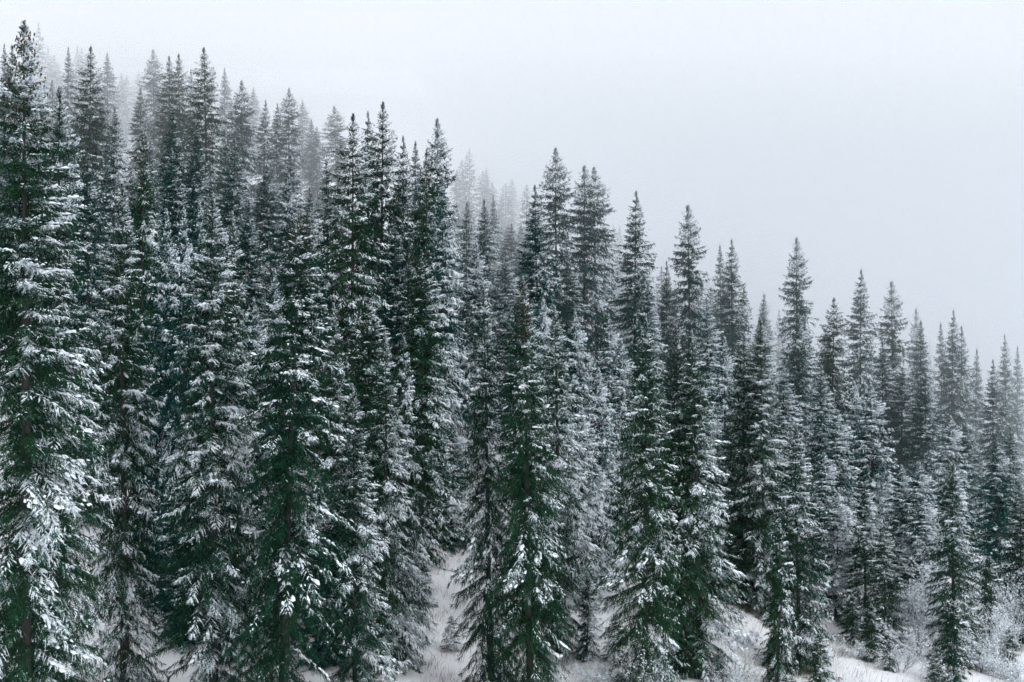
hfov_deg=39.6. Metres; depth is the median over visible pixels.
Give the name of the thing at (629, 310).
spruce tree
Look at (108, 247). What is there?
spruce tree
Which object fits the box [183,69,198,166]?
spruce tree
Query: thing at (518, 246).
spruce tree
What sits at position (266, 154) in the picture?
spruce tree
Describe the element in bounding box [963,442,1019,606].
spruce tree
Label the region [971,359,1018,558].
spruce tree
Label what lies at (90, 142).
spruce tree
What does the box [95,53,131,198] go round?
spruce tree
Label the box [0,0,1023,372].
sky
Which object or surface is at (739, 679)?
shrub
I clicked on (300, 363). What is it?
spruce tree
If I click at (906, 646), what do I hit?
shrub
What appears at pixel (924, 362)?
spruce tree
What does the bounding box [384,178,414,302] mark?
spruce tree
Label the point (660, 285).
spruce tree
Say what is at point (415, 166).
spruce tree
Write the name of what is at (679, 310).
spruce tree
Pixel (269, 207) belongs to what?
spruce tree
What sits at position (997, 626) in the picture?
shrub
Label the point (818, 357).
spruce tree
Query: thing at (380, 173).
spruce tree
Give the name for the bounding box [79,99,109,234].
spruce tree
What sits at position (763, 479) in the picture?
spruce tree
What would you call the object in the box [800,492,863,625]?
spruce tree
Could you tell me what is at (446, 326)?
spruce tree
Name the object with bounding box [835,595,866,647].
spruce tree
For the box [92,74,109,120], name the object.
spruce tree
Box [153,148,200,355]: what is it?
spruce tree
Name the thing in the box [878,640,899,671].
spruce tree
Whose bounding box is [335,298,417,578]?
spruce tree
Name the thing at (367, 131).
spruce tree
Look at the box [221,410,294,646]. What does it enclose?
spruce tree
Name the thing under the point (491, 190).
spruce tree
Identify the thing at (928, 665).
shrub
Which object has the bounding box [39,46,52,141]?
spruce tree
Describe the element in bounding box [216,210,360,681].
spruce tree
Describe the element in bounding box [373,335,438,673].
spruce tree
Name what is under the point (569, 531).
spruce tree
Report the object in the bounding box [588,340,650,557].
spruce tree
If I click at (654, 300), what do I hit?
spruce tree
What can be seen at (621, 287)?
spruce tree
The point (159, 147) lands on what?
spruce tree
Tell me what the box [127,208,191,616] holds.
spruce tree
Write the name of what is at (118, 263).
spruce tree
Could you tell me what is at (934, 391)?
spruce tree
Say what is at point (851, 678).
shrub
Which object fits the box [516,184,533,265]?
spruce tree
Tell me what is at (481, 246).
spruce tree
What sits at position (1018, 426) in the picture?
spruce tree
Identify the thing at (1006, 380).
spruce tree
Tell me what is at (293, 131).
spruce tree
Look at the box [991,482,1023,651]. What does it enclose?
spruce tree
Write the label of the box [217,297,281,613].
spruce tree
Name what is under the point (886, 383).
spruce tree
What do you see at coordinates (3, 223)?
spruce tree
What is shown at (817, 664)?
spruce tree
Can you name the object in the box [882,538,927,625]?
spruce tree
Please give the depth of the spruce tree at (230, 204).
110.63 m
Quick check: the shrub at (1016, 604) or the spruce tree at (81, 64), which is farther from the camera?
the spruce tree at (81, 64)
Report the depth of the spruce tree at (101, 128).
149.77 m
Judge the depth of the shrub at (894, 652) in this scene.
69.74 m
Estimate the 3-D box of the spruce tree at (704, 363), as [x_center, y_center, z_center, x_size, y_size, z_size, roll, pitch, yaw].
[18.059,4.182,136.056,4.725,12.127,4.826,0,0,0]
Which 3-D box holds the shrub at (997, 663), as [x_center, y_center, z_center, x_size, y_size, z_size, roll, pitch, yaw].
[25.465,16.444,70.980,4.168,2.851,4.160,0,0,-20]
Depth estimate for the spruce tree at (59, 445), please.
54.79 m
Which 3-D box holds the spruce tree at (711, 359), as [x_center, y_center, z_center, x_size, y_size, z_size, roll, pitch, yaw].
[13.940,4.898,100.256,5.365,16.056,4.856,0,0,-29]
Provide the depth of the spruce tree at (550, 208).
119.70 m
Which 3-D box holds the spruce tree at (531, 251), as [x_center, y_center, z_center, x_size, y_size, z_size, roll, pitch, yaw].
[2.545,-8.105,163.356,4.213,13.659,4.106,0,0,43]
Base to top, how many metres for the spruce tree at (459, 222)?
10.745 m
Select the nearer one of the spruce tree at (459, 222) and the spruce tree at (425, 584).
the spruce tree at (425, 584)
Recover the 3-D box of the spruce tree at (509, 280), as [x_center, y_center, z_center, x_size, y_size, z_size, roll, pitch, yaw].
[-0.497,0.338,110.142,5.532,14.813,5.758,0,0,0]
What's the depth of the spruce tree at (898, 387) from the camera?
155.50 m
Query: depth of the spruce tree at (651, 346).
138.14 m
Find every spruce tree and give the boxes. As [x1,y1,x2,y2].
[0,20,113,681]
[0,43,13,178]
[0,45,25,278]
[0,86,14,216]
[0,132,37,343]
[0,147,32,395]
[0,183,13,320]
[0,279,83,677]
[2,86,121,681]
[13,159,39,258]
[13,190,71,455]
[17,71,34,164]
[25,115,40,184]
[28,156,75,306]
[29,23,53,148]
[34,111,53,183]
[34,159,83,407]
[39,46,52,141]
[40,152,88,316]
[43,79,67,165]
[44,55,66,137]
[49,62,66,121]
[49,107,75,287]
[50,85,64,154]
[58,46,79,169]
[61,153,119,470]
[63,255,114,430]
[65,46,117,315]
[69,45,83,127]
[69,112,110,246]
[69,319,134,528]
[71,182,175,681]
[75,104,110,202]
[77,47,89,135]
[79,54,89,133]
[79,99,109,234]
[82,242,130,421]
[84,95,118,250]
[89,106,133,308]
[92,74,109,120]
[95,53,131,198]
[103,220,132,398]
[105,130,170,578]
[107,166,141,255]
[111,239,147,442]
[113,190,180,463]
[114,73,131,150]
[116,200,170,378]
[118,75,136,142]
[120,87,156,227]
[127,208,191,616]
[128,344,206,607]
[129,71,148,133]
[130,141,165,252]
[132,49,167,184]
[139,193,271,681]
[141,469,222,656]
[146,80,166,142]
[148,207,209,631]
[150,56,185,200]
[150,108,192,319]
[151,114,167,218]
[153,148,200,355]
[153,151,177,225]
[157,111,190,195]
[157,157,180,233]
[159,54,198,216]
[162,175,229,466]
[176,147,216,231]
[177,199,221,589]
[179,127,220,345]
[181,47,233,235]
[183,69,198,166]
[183,112,199,201]
[186,213,238,420]
[190,106,216,211]
[194,211,281,669]
[202,83,217,148]
[208,138,241,282]
[211,68,237,200]
[213,165,246,368]
[214,138,264,346]
[215,212,271,438]
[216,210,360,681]
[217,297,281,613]
[219,80,261,256]
[221,104,250,227]
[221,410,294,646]
[225,111,256,195]
[226,200,270,407]
[240,87,263,175]
[243,165,290,360]
[247,100,279,237]
[249,163,296,272]
[251,171,280,294]
[251,268,302,536]
[255,368,315,606]
[261,154,326,340]
[263,173,307,390]
[265,103,287,217]
[268,275,325,454]
[272,207,336,416]
[273,87,308,229]
[290,100,314,180]
[290,497,363,672]
[292,303,378,668]
[293,187,325,367]
[297,119,323,206]
[300,433,374,625]
[303,127,327,213]
[303,159,363,461]
[306,113,391,507]
[313,106,356,235]
[313,383,411,681]
[316,203,356,345]
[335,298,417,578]
[344,111,386,382]
[345,101,416,465]
[348,332,436,681]
[356,212,389,333]
[364,223,429,494]
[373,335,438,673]
[383,135,427,420]
[383,250,467,571]
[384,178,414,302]
[393,141,436,373]
[397,149,453,496]
[410,117,476,462]
[411,175,482,519]
[412,561,438,606]
[422,191,453,308]
[423,243,457,420]
[424,426,484,555]
[440,615,462,650]
[444,256,473,417]
[446,284,525,681]
[448,170,469,238]
[448,213,468,279]
[451,160,471,229]
[451,242,504,450]
[452,202,482,389]
[456,199,504,421]
[456,234,473,323]
[457,200,481,274]
[458,232,507,352]
[461,149,480,241]
[471,171,497,239]
[476,168,493,238]
[479,250,522,437]
[480,182,504,252]
[480,210,498,279]
[480,276,575,681]
[487,196,504,327]
[488,224,527,340]
[489,284,555,498]
[492,301,546,466]
[492,435,574,624]
[494,227,516,291]
[494,253,545,382]
[496,198,509,252]
[497,184,520,251]
[500,179,521,251]
[501,185,574,487]
[501,225,513,263]
[509,229,527,283]
[510,225,531,277]
[511,298,573,548]
[514,248,547,339]
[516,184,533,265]
[516,305,619,665]
[524,215,546,324]
[525,214,554,304]
[529,147,593,408]
[549,165,620,414]
[549,250,599,435]
[552,311,602,536]
[559,404,615,607]
[568,167,627,404]
[573,575,603,663]
[574,367,630,589]
[586,313,632,519]
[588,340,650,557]
[590,318,696,681]
[598,276,623,372]
[599,190,669,467]
[600,616,631,666]
[601,224,620,312]
[609,225,627,336]
[609,272,630,338]
[615,296,633,357]
[616,275,639,346]
[618,250,633,336]
[620,281,672,499]
[621,264,643,378]
[625,275,663,379]
[626,427,706,630]
[639,300,665,414]
[641,265,652,327]
[648,285,660,333]
[648,325,711,678]
[652,261,679,454]
[652,278,685,398]
[653,266,673,391]
[654,330,766,681]
[656,298,680,373]
[659,205,719,471]
[665,285,683,347]
[673,297,745,513]
[679,324,714,423]
[687,275,705,337]
[688,405,744,604]
[699,287,720,409]
[699,336,742,557]
[703,244,747,427]
[704,274,712,308]
[704,334,777,613]
[706,284,718,322]
[706,426,757,582]
[708,240,759,476]
[712,648,732,681]
[721,328,758,456]
[724,318,808,622]
[726,295,745,399]
[729,288,764,415]
[734,582,755,608]
[741,443,814,596]
[742,299,751,353]
[748,325,777,445]
[751,294,775,457]
[753,307,776,438]
[754,294,781,438]
[754,426,842,680]
[761,523,802,681]
[765,318,827,511]
[765,367,811,544]
[770,311,789,444]
[773,238,818,491]
[774,321,786,437]
[789,676,796,681]
[794,296,815,440]
[794,452,848,602]
[800,365,841,538]
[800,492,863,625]
[803,631,835,681]
[804,410,863,584]
[807,297,859,507]
[807,328,847,474]
[810,346,842,485]
[825,380,886,564]
[834,269,884,499]
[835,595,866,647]
[837,482,890,635]
[840,384,906,581]
[854,525,913,654]
[856,604,889,662]
[858,341,910,534]
[861,341,881,492]
[868,281,914,494]
[876,464,915,580]
[878,367,930,536]
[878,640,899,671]
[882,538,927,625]
[887,462,947,602]
[888,354,909,472]
[889,372,953,542]
[898,320,945,527]
[898,495,949,632]
[899,561,925,620]
[903,308,932,524]
[905,345,915,452]
[913,462,991,673]
[923,356,936,487]
[923,415,978,581]
[923,653,944,681]
[924,340,936,457]
[929,368,938,450]
[930,322,955,534]
[932,310,973,531]
[934,601,978,681]
[938,421,988,574]
[942,326,987,550]
[961,596,987,653]
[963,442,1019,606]
[964,349,989,543]
[968,364,989,483]
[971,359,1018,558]
[974,556,1012,648]
[982,426,1023,584]
[984,382,1009,480]
[985,367,1008,466]
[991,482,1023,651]
[993,628,1021,679]
[994,334,1023,554]
[1001,391,1023,551]
[1005,393,1023,556]
[1007,358,1023,450]
[1008,346,1023,557]
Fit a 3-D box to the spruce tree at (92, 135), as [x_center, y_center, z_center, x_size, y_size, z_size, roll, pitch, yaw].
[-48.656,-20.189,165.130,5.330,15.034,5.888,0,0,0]
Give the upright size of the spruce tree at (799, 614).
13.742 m
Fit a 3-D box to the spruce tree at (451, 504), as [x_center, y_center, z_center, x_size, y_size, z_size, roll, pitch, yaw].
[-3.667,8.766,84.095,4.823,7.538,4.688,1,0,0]
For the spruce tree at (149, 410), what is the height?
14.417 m
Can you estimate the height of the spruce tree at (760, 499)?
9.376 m
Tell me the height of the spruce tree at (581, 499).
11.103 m
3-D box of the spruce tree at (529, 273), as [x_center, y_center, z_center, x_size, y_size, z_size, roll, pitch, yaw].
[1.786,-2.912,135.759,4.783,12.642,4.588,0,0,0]
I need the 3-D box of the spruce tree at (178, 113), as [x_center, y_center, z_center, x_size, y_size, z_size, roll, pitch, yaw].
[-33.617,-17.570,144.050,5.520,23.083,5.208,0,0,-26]
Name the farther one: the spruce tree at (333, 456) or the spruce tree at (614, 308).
the spruce tree at (614, 308)
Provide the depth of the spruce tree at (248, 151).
172.94 m
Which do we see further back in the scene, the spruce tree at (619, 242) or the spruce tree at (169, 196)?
the spruce tree at (619, 242)
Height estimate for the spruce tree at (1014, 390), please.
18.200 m
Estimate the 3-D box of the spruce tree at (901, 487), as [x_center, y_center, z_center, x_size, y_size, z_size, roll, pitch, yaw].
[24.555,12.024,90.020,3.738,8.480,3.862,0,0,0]
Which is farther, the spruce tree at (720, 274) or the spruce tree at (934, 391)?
the spruce tree at (934, 391)
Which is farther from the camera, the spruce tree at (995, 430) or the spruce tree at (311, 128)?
the spruce tree at (311, 128)
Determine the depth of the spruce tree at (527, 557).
58.59 m
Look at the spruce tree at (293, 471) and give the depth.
73.78 m
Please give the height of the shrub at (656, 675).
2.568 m
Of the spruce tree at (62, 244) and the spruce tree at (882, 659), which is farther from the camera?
the spruce tree at (62, 244)
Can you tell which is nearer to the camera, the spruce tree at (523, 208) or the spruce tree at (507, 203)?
the spruce tree at (523, 208)
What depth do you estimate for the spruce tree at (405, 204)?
103.84 m
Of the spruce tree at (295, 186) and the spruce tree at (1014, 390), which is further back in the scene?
the spruce tree at (1014, 390)
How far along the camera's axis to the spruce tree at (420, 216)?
91.80 m
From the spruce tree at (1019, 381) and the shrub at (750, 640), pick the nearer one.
the shrub at (750, 640)
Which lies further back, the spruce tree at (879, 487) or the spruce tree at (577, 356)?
the spruce tree at (879, 487)
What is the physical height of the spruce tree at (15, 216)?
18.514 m
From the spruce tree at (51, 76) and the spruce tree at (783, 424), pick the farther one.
the spruce tree at (51, 76)
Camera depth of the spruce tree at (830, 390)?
117.82 m
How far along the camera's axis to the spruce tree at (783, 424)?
95.67 m
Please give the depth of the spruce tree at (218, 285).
99.94 m
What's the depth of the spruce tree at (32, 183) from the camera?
136.68 m
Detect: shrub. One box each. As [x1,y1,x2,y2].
[570,655,619,681]
[596,661,634,681]
[614,649,676,681]
[704,657,761,681]
[730,626,759,647]
[751,649,781,667]
[828,669,875,681]
[831,634,874,658]
[870,602,977,660]
[878,632,928,672]
[894,551,964,646]
[916,649,970,681]
[957,623,1002,672]
[972,604,1023,664]
[979,569,1023,646]
[979,645,1023,681]
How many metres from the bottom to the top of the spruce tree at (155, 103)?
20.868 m
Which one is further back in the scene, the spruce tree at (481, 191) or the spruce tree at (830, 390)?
the spruce tree at (481, 191)
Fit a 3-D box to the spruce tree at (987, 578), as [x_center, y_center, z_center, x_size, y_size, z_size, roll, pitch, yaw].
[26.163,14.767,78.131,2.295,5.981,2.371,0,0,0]
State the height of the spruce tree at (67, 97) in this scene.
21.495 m
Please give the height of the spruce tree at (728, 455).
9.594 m
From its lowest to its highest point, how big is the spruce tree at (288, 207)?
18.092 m
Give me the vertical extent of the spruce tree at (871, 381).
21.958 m
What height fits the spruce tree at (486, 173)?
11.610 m
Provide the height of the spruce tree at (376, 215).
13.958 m
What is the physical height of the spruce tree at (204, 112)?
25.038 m
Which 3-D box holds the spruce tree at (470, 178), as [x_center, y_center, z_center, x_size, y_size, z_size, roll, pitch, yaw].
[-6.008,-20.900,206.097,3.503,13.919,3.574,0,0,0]
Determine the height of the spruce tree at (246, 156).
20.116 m
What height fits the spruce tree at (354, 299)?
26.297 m
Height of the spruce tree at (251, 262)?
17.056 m
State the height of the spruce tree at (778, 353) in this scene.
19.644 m
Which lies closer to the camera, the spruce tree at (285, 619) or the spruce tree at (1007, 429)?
the spruce tree at (285, 619)
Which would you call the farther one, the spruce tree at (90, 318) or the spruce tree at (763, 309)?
the spruce tree at (763, 309)
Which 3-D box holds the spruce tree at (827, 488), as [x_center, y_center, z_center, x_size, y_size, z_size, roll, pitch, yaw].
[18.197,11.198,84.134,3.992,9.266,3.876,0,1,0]
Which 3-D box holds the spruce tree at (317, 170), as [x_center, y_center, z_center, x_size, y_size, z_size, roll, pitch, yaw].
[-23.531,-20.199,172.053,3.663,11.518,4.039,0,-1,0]
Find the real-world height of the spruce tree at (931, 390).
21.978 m
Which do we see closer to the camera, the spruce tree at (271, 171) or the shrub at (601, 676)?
the shrub at (601, 676)
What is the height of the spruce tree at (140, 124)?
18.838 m
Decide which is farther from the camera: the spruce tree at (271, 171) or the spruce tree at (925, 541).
the spruce tree at (271, 171)
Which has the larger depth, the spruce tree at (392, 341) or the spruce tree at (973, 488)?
the spruce tree at (973, 488)
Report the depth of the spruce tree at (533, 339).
93.45 m
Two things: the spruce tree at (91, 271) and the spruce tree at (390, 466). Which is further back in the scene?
the spruce tree at (91, 271)
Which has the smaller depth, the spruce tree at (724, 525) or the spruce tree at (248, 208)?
the spruce tree at (724, 525)
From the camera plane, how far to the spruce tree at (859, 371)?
129.73 m
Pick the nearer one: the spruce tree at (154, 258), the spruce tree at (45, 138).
the spruce tree at (154, 258)
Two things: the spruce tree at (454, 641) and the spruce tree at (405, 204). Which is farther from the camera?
the spruce tree at (405, 204)
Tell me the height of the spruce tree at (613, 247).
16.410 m
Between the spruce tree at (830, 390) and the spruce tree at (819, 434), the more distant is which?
the spruce tree at (830, 390)
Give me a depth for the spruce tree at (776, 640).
65.84 m
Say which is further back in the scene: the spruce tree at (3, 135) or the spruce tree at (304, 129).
the spruce tree at (304, 129)
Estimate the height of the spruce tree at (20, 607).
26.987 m
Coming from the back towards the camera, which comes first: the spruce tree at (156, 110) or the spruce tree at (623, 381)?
the spruce tree at (156, 110)
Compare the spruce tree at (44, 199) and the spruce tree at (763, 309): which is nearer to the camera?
the spruce tree at (44, 199)
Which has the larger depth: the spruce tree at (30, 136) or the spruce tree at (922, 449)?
the spruce tree at (30, 136)
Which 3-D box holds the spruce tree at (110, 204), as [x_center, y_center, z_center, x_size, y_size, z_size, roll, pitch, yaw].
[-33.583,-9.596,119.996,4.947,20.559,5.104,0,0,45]
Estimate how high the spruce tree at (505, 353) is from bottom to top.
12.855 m
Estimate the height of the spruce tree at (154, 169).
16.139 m
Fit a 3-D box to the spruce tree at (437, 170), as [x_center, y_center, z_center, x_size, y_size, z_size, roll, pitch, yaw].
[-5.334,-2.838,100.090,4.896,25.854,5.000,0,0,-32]
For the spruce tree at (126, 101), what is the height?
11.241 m
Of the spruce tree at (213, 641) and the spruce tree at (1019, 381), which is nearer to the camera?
the spruce tree at (213, 641)
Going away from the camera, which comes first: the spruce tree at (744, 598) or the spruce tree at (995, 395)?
the spruce tree at (744, 598)
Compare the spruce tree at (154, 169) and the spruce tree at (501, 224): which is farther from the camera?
the spruce tree at (501, 224)
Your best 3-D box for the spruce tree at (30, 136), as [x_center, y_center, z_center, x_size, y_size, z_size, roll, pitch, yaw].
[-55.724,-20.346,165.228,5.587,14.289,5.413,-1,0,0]
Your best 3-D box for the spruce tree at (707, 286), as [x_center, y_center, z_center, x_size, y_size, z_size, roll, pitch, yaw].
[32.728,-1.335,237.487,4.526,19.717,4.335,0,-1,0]
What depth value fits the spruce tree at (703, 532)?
65.46 m
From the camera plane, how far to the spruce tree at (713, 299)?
229.56 m
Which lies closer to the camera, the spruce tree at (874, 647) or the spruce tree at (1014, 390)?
the spruce tree at (874, 647)
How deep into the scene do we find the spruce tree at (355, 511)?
57.68 m
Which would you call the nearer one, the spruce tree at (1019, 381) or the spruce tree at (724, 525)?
the spruce tree at (724, 525)
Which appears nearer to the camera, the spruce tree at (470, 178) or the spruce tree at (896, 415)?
the spruce tree at (896, 415)
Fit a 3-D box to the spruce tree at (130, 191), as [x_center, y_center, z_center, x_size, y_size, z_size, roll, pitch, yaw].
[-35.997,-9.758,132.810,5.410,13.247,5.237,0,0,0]
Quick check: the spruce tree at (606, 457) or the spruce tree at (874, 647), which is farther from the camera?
the spruce tree at (606, 457)
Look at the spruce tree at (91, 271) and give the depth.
91.85 m
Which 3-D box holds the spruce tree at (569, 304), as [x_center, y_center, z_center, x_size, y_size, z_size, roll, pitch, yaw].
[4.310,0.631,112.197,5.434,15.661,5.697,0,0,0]
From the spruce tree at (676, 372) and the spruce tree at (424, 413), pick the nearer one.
the spruce tree at (676, 372)
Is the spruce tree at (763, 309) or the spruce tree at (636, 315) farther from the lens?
the spruce tree at (636, 315)
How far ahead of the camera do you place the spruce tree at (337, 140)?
165.70 m
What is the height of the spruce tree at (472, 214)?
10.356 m
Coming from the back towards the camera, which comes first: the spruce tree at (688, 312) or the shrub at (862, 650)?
the spruce tree at (688, 312)
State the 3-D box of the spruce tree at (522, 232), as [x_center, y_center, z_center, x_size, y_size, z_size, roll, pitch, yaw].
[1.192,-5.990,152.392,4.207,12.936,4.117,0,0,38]
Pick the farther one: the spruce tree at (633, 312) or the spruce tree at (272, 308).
the spruce tree at (633, 312)
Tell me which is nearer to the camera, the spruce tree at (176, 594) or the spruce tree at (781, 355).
the spruce tree at (176, 594)
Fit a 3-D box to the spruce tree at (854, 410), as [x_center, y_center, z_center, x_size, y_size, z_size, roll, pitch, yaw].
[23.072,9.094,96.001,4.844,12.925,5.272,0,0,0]
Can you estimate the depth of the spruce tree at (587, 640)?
65.82 m
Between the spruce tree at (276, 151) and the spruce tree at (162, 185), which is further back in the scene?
the spruce tree at (276, 151)
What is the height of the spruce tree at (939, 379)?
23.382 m
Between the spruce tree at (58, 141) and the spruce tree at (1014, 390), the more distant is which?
the spruce tree at (1014, 390)
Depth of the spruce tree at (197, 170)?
111.89 m
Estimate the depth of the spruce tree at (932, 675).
66.91 m
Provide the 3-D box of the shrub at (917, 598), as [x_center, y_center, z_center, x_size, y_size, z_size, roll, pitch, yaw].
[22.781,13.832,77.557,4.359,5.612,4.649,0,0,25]
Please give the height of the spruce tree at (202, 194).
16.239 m
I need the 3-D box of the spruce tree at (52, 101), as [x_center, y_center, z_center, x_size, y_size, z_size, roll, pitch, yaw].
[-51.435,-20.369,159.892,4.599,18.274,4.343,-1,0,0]
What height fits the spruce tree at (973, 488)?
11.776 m
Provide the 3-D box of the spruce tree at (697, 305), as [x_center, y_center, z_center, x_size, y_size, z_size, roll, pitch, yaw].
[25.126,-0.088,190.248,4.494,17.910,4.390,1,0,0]
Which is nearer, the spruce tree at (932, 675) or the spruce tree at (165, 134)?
the spruce tree at (932, 675)
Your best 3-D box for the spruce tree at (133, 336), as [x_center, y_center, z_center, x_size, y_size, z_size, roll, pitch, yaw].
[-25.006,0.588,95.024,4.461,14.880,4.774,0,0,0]
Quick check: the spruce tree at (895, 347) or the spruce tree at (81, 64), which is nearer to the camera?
the spruce tree at (895, 347)
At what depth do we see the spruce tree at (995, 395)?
235.79 m
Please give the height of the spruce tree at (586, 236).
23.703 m
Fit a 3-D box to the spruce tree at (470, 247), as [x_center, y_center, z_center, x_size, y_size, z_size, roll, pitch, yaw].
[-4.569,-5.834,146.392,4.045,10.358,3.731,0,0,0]
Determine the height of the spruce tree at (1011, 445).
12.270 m
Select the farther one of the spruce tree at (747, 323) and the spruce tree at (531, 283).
the spruce tree at (747, 323)
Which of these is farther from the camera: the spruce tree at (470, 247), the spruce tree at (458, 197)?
the spruce tree at (458, 197)
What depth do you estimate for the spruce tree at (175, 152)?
111.81 m
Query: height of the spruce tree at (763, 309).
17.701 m
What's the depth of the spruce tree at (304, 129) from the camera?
191.87 m
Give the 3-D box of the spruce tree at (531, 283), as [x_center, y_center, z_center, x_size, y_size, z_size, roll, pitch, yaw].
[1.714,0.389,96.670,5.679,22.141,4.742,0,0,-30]
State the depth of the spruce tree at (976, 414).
214.88 m
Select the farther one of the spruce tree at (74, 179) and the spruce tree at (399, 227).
the spruce tree at (399, 227)
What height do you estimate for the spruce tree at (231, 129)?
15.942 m
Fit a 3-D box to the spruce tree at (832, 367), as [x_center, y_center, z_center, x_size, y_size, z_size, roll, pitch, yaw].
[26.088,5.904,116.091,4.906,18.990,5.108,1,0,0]
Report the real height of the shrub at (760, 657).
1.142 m
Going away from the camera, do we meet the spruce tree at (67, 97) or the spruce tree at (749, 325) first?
the spruce tree at (749, 325)
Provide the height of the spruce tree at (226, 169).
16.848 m
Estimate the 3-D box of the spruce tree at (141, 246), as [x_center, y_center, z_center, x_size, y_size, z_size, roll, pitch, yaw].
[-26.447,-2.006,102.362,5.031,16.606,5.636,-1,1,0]
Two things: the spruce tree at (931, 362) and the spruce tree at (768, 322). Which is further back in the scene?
the spruce tree at (931, 362)
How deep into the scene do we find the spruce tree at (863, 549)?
77.77 m
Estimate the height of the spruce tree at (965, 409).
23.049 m
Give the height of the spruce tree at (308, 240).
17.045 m
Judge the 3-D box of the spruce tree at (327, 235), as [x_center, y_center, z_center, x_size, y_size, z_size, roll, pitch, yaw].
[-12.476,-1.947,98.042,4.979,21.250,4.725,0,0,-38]
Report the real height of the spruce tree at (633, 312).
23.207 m
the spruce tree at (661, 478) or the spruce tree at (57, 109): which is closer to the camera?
the spruce tree at (661, 478)
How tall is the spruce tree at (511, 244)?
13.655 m
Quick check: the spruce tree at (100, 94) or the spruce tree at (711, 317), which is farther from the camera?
the spruce tree at (100, 94)
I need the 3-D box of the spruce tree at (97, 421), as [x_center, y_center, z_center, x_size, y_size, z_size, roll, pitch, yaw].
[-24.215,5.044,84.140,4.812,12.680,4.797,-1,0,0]
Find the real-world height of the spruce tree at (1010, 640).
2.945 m
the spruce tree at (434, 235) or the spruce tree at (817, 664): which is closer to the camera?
the spruce tree at (817, 664)
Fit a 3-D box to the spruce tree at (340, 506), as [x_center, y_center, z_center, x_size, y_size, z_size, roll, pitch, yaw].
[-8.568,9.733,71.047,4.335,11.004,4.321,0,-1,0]
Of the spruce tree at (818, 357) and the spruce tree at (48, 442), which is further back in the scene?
the spruce tree at (818, 357)
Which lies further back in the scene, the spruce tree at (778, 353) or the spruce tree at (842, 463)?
the spruce tree at (778, 353)
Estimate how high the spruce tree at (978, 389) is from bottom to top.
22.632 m
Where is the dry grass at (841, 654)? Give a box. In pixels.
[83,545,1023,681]
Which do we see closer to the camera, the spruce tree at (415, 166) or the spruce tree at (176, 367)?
the spruce tree at (176, 367)
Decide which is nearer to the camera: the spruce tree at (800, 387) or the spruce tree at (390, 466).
the spruce tree at (390, 466)
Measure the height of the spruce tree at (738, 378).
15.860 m
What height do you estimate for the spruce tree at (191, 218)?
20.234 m
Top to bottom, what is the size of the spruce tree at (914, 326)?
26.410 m
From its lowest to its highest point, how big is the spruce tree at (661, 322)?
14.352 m
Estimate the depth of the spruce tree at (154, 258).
92.65 m
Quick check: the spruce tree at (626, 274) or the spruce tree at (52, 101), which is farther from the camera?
the spruce tree at (626, 274)
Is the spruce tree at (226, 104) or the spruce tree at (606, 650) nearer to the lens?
the spruce tree at (606, 650)

